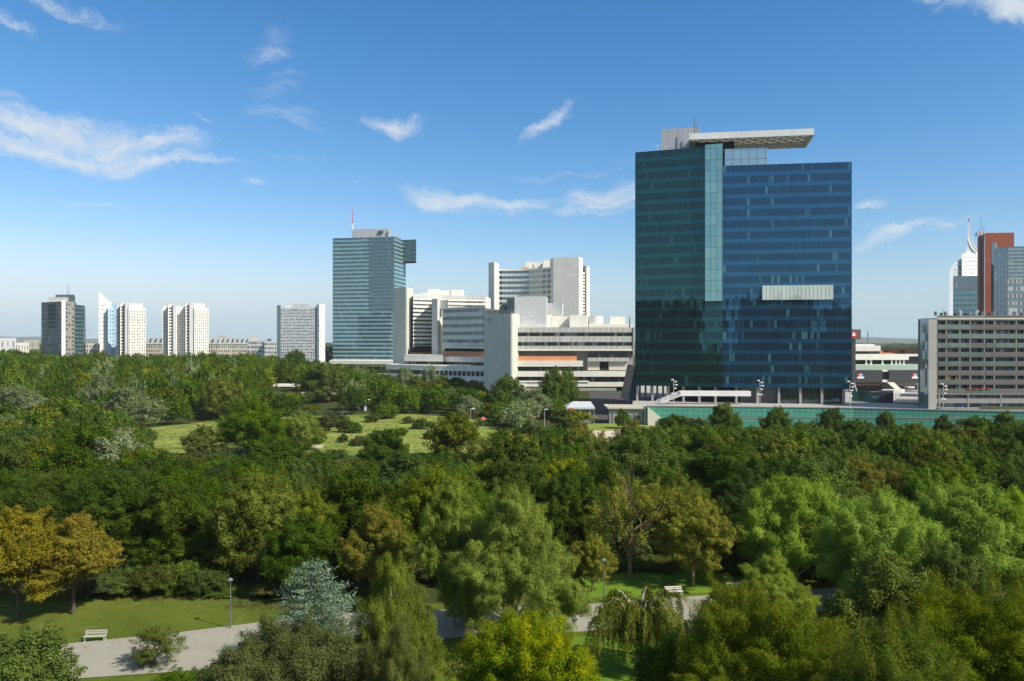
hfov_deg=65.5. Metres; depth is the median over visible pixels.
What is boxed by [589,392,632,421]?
service road
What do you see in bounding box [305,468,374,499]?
maple tree
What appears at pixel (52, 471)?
olive tree
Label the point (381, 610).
weeping birch
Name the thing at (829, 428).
olive tree
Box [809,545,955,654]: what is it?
maple tree
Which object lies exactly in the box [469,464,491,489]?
yellowgreen tree
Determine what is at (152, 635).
bush
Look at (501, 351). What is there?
blank stair tower
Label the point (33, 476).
green tree
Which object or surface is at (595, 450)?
olive tree
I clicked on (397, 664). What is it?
tree
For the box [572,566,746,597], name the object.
bright lawn
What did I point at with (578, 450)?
green tree
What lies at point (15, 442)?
green tree
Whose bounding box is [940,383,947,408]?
plaza light pole
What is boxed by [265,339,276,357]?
housing block
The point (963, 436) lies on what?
olive tree
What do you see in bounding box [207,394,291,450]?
poplar tree
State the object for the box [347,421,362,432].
meadow shrub
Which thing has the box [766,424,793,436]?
green tree
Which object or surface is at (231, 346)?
housing block
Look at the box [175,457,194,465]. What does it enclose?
dark tree
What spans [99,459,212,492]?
maple tree
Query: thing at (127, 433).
silver tree
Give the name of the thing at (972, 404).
base window
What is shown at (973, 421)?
round tree
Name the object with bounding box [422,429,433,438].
meadow shrub
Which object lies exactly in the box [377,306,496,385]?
concave office block
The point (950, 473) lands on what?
maple tree
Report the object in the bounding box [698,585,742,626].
shrub
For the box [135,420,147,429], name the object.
meadow shrub
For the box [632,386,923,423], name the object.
plaza
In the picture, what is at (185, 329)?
white apartment tower
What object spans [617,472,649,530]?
green tree
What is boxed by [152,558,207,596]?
hedge bush
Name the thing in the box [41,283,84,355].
grey apartment tower
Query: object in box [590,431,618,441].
forecourt path
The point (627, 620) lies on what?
weeping tree
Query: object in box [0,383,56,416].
silver poplar
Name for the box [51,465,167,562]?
maple tree
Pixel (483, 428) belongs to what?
meadow
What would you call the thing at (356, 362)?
podium roof
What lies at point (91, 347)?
housing block
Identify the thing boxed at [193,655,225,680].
shrub
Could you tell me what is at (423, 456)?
dark tree
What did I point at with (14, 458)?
dark tree
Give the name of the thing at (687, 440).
green tree
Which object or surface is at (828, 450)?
green tree
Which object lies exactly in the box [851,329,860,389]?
billboard
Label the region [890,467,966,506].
green tree
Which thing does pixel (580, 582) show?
shrub
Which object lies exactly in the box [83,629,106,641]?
park bench
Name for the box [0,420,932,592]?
undergrowth
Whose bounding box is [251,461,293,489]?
dark tree
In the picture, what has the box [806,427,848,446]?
green tree
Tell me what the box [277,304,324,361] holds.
patterned slab block
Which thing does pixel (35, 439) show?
olive tree
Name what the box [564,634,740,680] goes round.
bright lawn
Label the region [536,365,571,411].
tall tree
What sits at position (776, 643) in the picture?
locust tree
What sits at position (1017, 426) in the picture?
dark tree
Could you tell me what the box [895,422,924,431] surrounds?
round tree
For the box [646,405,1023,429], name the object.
glass barrier wall
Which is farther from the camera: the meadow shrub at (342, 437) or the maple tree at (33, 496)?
the meadow shrub at (342, 437)
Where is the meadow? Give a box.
[147,414,497,456]
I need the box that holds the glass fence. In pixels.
[852,390,892,402]
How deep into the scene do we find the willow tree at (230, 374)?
396.12 m
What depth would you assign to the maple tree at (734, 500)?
100.57 m
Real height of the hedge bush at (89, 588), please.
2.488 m
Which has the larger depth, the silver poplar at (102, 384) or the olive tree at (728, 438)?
the silver poplar at (102, 384)
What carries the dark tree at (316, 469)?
on the ground at (246, 583)
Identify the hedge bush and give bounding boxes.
[69,571,126,598]
[94,564,141,596]
[120,562,181,593]
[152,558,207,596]
[175,566,230,598]
[202,585,244,597]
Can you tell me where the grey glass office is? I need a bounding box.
[994,246,1023,314]
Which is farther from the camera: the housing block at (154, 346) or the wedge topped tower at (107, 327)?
the housing block at (154, 346)
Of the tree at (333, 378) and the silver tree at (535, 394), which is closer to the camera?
the silver tree at (535, 394)
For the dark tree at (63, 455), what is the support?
on the ground at (246, 583)
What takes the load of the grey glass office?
on the plaza
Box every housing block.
[0,338,15,350]
[16,343,28,352]
[24,340,38,350]
[86,343,99,354]
[146,338,161,356]
[209,338,218,355]
[219,338,247,356]
[247,336,265,358]
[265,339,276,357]
[325,347,332,362]
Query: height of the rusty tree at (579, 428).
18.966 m
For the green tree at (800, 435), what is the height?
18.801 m
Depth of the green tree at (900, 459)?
138.03 m
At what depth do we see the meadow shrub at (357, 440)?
248.33 m
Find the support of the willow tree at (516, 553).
on the lawn at (116, 626)
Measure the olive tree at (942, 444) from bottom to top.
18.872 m
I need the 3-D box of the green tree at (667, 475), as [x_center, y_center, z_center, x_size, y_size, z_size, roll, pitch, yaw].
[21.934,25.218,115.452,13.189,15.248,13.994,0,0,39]
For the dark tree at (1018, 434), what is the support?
on the ground at (246, 583)
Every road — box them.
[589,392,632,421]
[893,399,917,404]
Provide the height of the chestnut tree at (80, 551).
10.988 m
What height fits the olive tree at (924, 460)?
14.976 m
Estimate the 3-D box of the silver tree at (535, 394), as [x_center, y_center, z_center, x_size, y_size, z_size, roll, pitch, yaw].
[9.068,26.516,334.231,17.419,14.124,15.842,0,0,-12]
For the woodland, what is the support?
on the ground at (246, 583)
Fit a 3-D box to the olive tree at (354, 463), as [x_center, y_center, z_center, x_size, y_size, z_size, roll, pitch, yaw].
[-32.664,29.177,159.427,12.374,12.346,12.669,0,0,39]
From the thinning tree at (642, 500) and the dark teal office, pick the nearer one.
the thinning tree at (642, 500)
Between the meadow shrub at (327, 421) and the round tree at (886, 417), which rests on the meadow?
the meadow shrub at (327, 421)
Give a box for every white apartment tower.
[116,302,145,355]
[162,302,208,356]
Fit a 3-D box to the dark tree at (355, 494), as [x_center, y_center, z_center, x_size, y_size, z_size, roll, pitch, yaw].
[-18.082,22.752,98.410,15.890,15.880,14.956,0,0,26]
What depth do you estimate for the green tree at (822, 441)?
170.17 m
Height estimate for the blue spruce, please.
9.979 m
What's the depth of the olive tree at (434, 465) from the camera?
131.51 m
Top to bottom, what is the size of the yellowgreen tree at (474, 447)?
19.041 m
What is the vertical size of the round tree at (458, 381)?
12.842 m
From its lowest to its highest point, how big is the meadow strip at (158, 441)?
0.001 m
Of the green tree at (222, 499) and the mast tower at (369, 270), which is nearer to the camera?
the green tree at (222, 499)
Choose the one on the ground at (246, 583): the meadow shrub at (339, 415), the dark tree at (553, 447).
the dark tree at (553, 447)
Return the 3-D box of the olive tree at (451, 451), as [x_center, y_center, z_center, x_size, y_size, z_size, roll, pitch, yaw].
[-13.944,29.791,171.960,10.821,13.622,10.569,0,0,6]
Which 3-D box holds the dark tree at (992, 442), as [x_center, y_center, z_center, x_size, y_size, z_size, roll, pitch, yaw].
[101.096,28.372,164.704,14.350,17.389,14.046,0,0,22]
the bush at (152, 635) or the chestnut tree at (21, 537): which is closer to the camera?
the bush at (152, 635)
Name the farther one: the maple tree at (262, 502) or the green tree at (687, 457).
the green tree at (687, 457)
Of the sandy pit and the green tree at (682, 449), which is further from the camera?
the sandy pit
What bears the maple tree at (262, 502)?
on the ground at (246, 583)
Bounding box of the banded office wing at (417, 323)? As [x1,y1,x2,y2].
[393,288,490,363]
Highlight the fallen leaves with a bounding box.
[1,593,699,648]
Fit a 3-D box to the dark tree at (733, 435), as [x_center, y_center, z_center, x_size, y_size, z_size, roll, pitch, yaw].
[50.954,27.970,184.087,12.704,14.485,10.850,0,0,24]
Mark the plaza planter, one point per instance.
(1001, 408)
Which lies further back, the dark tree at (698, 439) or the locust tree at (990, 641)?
the dark tree at (698, 439)
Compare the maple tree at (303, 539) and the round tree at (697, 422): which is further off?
the round tree at (697, 422)
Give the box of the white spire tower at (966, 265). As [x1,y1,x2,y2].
[949,218,976,314]
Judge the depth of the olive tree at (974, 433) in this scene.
175.38 m
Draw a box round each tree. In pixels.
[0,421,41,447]
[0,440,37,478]
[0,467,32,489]
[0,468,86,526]
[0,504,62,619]
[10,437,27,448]
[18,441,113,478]
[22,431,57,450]
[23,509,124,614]
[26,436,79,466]
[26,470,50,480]
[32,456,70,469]
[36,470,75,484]
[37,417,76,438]
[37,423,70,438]
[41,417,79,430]
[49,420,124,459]
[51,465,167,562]
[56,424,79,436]
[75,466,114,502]
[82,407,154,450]
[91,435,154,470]
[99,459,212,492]
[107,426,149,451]
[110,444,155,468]
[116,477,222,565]
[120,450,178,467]
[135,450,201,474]
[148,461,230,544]
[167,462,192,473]
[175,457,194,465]
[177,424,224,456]
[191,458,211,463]
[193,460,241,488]
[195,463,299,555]
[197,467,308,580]
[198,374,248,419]
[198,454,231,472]
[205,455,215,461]
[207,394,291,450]
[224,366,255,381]
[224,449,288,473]
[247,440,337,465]
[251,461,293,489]
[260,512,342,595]
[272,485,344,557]
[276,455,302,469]
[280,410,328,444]
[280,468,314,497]
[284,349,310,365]
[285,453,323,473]
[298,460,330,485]
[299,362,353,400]
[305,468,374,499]
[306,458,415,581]
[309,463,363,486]
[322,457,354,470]
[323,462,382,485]
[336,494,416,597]
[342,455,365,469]
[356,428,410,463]
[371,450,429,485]
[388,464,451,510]
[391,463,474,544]
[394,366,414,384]
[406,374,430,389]
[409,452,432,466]
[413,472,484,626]
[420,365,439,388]
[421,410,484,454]
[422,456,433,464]
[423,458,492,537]
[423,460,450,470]
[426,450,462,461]
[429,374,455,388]
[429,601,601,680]
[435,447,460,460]
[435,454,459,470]
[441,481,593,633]
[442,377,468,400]
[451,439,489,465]
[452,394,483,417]
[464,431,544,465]
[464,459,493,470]
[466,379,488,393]
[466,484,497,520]
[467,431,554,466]
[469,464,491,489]
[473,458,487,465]
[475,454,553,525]
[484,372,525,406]
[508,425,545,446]
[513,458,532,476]
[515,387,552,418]
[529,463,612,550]
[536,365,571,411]
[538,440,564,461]
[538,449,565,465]
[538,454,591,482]
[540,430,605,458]
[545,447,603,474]
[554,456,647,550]
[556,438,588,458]
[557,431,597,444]
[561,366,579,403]
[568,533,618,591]
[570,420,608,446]
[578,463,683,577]
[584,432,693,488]
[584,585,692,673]
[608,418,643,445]
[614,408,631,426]
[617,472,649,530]
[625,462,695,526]
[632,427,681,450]
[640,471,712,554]
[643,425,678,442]
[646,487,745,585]
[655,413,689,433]
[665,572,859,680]
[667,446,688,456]
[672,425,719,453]
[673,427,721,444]
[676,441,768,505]
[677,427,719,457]
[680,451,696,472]
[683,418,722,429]
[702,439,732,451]
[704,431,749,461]
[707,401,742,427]
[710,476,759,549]
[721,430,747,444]
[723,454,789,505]
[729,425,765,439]
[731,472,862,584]
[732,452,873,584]
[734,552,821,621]
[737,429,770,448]
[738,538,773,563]
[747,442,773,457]
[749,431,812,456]
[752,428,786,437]
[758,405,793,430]
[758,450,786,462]
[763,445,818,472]
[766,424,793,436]
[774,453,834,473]
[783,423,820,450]
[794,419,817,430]
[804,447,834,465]
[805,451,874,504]
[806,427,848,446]
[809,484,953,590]
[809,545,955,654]
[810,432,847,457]
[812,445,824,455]
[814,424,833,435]
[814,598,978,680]
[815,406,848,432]
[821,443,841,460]
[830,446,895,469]
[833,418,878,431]
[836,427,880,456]
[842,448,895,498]
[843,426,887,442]
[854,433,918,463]
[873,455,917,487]
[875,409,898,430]
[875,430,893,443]
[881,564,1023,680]
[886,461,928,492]
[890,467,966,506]
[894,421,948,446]
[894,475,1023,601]
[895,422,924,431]
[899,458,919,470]
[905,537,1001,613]
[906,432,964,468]
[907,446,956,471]
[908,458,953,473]
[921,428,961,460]
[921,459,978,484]
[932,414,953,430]
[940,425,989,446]
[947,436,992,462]
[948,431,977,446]
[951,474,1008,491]
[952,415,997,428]
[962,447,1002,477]
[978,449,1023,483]
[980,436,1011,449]
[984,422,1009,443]
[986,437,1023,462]
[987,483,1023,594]
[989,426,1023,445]
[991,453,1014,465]
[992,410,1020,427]
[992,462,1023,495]
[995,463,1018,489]
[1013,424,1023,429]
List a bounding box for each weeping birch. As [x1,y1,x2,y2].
[348,550,447,680]
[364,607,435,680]
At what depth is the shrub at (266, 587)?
85.64 m
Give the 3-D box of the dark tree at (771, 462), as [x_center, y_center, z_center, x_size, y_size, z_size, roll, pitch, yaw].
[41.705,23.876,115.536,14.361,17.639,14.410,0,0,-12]
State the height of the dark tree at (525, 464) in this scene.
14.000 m
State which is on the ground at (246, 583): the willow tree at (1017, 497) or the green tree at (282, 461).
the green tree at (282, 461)
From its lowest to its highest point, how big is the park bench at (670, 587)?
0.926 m
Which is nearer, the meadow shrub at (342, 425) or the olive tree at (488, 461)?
the olive tree at (488, 461)
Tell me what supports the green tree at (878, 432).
on the ground at (246, 583)
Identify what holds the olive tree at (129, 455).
on the ground at (246, 583)
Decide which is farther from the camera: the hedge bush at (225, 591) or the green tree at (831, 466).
the green tree at (831, 466)
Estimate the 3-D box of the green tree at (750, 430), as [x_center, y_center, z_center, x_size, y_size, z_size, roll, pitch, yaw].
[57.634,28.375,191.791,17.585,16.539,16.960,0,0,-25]
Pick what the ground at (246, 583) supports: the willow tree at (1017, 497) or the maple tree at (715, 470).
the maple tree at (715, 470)
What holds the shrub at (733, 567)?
on the bright lawn at (657, 580)
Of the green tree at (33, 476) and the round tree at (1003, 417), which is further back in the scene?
the round tree at (1003, 417)
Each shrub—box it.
[0,619,87,680]
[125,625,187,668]
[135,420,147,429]
[140,427,158,439]
[151,664,199,680]
[190,606,382,680]
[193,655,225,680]
[248,574,310,600]
[316,414,337,430]
[326,410,349,421]
[330,576,382,601]
[335,419,351,431]
[336,433,348,441]
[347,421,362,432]
[348,436,364,445]
[363,413,379,421]
[369,400,400,417]
[393,540,440,583]
[397,427,408,435]
[401,416,413,423]
[411,417,432,428]
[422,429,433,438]
[563,552,584,583]
[590,559,626,572]
[615,551,688,572]
[627,624,698,680]
[685,545,744,565]
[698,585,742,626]
[722,559,757,576]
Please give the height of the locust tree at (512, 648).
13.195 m
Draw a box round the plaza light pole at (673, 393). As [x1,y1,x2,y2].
[671,379,677,404]
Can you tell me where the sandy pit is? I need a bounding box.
[308,445,322,448]
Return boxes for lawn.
[0,571,857,680]
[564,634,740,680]
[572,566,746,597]
[587,423,659,429]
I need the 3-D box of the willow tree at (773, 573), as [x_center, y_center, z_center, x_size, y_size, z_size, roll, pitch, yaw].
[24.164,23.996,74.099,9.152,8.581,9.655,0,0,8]
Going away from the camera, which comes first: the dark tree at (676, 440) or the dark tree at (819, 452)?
the dark tree at (819, 452)
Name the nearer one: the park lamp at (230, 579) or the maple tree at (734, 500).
the park lamp at (230, 579)
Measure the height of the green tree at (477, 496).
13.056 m
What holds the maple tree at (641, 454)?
on the ground at (246, 583)
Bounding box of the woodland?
[0,342,1023,459]
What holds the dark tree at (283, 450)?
on the ground at (246, 583)
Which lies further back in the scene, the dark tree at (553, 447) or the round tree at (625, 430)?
the round tree at (625, 430)
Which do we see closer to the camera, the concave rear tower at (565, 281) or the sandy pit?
the sandy pit
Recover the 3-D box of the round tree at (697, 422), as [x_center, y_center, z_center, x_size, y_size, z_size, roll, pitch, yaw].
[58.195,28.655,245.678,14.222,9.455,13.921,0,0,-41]
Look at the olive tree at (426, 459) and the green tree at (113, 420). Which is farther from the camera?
the green tree at (113, 420)
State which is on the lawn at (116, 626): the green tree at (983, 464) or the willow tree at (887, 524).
the willow tree at (887, 524)
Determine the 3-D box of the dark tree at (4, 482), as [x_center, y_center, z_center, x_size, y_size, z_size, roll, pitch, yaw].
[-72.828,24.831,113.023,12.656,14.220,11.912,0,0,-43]
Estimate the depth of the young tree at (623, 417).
296.88 m
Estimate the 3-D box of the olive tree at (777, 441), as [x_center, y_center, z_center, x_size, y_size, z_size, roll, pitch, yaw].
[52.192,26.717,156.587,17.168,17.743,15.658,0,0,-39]
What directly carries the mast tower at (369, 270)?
on the podium roof
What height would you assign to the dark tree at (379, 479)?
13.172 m
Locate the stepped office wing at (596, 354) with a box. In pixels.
[507,296,634,390]
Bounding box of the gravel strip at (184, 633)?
[15,587,844,650]
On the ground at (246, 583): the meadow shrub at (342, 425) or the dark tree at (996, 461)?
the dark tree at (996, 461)
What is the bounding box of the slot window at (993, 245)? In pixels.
[991,243,996,311]
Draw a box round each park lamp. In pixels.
[228,578,232,627]
[601,558,605,597]
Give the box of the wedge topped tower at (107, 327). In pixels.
[99,291,116,357]
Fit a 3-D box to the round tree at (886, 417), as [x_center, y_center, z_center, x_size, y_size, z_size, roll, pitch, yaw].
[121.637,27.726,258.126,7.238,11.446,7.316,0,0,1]
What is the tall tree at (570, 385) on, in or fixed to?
on the ground at (246, 583)
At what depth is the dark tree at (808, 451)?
128.41 m
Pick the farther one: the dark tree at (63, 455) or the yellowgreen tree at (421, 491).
the dark tree at (63, 455)
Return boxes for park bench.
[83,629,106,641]
[664,586,682,595]
[727,582,742,585]
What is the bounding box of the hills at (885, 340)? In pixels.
[856,337,917,342]
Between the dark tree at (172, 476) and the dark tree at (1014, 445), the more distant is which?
the dark tree at (1014, 445)
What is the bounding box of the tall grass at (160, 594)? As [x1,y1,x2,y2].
[0,414,495,611]
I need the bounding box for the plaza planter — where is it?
[936,406,1023,410]
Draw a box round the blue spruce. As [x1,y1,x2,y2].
[243,558,370,674]
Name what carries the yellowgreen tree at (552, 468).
on the ground at (246, 583)
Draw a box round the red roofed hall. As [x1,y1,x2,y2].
[880,349,917,353]
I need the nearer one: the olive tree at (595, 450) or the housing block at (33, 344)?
the olive tree at (595, 450)
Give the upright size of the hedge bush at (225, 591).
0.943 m
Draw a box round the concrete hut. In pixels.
[603,404,645,423]
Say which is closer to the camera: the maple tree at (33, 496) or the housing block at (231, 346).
the maple tree at (33, 496)
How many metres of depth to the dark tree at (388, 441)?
194.27 m
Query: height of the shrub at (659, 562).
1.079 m
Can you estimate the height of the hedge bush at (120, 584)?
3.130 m
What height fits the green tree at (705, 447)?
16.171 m
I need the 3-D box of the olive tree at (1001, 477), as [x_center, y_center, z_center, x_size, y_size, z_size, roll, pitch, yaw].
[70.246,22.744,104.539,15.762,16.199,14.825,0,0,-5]
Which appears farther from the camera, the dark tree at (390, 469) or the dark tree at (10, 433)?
the dark tree at (10, 433)
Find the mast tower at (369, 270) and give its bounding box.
[333,209,415,359]
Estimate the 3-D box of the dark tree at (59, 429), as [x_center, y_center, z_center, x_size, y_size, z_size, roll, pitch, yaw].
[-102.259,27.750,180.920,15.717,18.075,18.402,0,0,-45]
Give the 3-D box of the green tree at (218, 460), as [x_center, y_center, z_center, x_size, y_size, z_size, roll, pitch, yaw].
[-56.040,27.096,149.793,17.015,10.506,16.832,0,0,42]
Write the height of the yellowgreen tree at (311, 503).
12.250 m
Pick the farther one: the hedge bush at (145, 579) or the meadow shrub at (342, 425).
the meadow shrub at (342, 425)
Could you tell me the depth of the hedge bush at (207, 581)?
86.70 m
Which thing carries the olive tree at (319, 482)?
on the ground at (246, 583)
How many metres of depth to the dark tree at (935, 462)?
130.52 m
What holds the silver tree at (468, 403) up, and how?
on the meadow
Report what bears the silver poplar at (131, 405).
on the meadow
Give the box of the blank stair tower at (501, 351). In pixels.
[484,304,519,390]
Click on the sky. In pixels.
(155, 154)
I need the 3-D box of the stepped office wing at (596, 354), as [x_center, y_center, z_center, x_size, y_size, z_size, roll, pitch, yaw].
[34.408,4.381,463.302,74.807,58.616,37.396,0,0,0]
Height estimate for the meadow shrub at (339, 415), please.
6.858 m
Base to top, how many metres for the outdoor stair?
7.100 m
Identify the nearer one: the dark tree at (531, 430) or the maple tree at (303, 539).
the maple tree at (303, 539)
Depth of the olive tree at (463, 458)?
158.78 m
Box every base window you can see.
[971,403,980,406]
[1008,403,1015,406]
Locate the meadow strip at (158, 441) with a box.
[147,440,169,444]
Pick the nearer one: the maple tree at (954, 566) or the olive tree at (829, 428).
the maple tree at (954, 566)
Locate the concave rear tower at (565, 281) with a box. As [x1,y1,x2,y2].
[489,257,589,326]
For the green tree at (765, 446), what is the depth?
155.11 m
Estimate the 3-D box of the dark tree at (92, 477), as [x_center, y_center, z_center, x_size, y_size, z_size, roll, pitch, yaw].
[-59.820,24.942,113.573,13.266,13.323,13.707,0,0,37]
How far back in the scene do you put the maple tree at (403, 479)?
114.98 m
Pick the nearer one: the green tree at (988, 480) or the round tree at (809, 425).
the green tree at (988, 480)
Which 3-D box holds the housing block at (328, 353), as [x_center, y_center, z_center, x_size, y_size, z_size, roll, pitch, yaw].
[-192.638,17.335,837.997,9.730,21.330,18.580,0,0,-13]
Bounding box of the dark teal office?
[953,276,976,314]
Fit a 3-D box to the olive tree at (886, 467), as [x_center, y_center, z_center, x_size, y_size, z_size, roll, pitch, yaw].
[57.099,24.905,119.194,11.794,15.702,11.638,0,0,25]
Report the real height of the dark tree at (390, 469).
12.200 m
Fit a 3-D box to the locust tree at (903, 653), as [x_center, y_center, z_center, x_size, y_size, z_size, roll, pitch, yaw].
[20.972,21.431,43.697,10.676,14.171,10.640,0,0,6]
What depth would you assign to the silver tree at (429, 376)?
417.66 m
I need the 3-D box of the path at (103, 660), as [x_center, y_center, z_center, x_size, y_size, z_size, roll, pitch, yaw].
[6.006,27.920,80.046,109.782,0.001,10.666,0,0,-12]
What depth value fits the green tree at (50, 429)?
188.13 m
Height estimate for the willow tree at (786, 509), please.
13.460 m
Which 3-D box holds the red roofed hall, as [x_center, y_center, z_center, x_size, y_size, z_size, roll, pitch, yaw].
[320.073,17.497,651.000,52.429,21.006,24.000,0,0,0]
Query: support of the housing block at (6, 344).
on the ground at (246, 583)
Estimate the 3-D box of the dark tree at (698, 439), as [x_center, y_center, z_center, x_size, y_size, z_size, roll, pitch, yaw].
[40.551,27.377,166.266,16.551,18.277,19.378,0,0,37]
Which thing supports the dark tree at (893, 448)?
on the ground at (246, 583)
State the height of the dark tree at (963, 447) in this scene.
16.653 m
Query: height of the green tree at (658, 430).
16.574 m
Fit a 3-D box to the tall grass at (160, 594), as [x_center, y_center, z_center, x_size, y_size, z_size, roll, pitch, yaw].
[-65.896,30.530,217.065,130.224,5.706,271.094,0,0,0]
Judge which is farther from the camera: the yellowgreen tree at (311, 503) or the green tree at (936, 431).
the green tree at (936, 431)
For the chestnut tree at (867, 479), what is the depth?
111.91 m
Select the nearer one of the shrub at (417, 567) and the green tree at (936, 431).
the shrub at (417, 567)
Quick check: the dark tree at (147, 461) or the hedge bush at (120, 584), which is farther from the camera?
the dark tree at (147, 461)
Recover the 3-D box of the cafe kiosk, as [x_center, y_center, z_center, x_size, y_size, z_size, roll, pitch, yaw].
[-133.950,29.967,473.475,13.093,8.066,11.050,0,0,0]
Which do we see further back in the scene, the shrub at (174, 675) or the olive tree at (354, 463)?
the olive tree at (354, 463)
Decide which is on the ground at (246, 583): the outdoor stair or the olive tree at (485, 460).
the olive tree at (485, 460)
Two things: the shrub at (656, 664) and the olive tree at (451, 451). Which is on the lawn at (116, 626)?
the shrub at (656, 664)
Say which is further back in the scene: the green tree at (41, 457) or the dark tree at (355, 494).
the green tree at (41, 457)
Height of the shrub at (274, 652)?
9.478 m
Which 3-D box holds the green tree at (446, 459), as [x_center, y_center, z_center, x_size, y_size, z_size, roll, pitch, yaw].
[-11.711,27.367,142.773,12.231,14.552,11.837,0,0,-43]
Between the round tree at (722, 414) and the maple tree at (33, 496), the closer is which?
the maple tree at (33, 496)
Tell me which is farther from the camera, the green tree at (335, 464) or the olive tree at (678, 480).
the green tree at (335, 464)
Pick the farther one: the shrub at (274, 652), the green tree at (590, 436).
the green tree at (590, 436)
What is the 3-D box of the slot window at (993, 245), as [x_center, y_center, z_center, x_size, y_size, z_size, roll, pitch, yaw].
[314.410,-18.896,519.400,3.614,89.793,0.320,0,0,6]
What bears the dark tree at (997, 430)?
on the ground at (246, 583)
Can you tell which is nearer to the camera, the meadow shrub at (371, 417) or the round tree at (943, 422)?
the round tree at (943, 422)
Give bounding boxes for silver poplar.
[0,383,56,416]
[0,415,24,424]
[75,372,118,406]
[95,386,165,429]
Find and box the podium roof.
[329,360,392,367]
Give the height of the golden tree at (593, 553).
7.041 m
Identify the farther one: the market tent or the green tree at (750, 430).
the market tent
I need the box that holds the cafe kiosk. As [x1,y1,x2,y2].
[273,384,299,387]
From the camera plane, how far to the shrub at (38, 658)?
60.69 m
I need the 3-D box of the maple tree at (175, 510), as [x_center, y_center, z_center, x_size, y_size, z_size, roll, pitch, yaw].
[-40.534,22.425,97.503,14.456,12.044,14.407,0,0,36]
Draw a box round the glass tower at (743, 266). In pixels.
[620,117,851,403]
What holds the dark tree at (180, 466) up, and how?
on the ground at (246, 583)
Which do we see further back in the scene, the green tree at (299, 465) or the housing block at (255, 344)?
the housing block at (255, 344)
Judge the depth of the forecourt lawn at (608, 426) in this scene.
305.15 m
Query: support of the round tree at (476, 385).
on the ground at (246, 583)
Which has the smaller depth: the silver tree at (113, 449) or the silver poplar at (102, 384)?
the silver tree at (113, 449)
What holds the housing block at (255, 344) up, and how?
on the ground at (246, 583)
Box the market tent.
[565,401,594,422]
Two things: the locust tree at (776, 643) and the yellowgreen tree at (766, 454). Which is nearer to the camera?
the locust tree at (776, 643)
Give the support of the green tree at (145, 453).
on the ground at (246, 583)
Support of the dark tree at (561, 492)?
on the ground at (246, 583)
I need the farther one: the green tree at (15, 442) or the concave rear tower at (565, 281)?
the concave rear tower at (565, 281)
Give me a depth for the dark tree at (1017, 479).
103.15 m
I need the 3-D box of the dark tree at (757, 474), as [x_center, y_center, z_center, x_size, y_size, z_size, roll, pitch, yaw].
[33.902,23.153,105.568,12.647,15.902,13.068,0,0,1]
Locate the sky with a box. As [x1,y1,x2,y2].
[0,0,1023,341]
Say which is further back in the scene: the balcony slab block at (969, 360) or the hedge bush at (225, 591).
the balcony slab block at (969, 360)
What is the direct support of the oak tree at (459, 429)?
on the ground at (246, 583)
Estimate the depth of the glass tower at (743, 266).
329.69 m
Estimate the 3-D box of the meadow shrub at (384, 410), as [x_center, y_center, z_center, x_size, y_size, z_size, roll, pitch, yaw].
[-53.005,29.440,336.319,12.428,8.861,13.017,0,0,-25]
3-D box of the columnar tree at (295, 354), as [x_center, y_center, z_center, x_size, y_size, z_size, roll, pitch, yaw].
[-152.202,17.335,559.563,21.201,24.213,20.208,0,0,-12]
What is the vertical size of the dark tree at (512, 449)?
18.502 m
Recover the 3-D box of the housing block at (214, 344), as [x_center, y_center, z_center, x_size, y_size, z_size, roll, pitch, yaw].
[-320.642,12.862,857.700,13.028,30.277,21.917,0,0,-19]
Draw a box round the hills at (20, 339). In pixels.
[0,336,162,342]
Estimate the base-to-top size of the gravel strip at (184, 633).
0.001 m
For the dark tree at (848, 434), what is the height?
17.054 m
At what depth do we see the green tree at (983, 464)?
129.25 m
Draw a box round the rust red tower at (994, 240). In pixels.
[975,228,1013,314]
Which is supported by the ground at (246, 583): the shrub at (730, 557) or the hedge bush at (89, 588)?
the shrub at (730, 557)
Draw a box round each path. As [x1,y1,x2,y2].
[61,587,1019,677]
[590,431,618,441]
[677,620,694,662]
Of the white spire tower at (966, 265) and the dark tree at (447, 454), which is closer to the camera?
the dark tree at (447, 454)
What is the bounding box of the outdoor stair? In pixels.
[647,407,660,424]
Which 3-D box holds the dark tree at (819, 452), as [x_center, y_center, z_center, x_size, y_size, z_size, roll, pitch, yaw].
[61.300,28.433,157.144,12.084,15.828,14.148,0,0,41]
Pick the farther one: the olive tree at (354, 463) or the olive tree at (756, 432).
the olive tree at (756, 432)
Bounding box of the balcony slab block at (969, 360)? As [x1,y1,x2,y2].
[918,309,1023,408]
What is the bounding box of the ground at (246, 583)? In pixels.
[0,342,912,608]
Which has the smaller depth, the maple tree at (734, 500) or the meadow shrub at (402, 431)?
the maple tree at (734, 500)

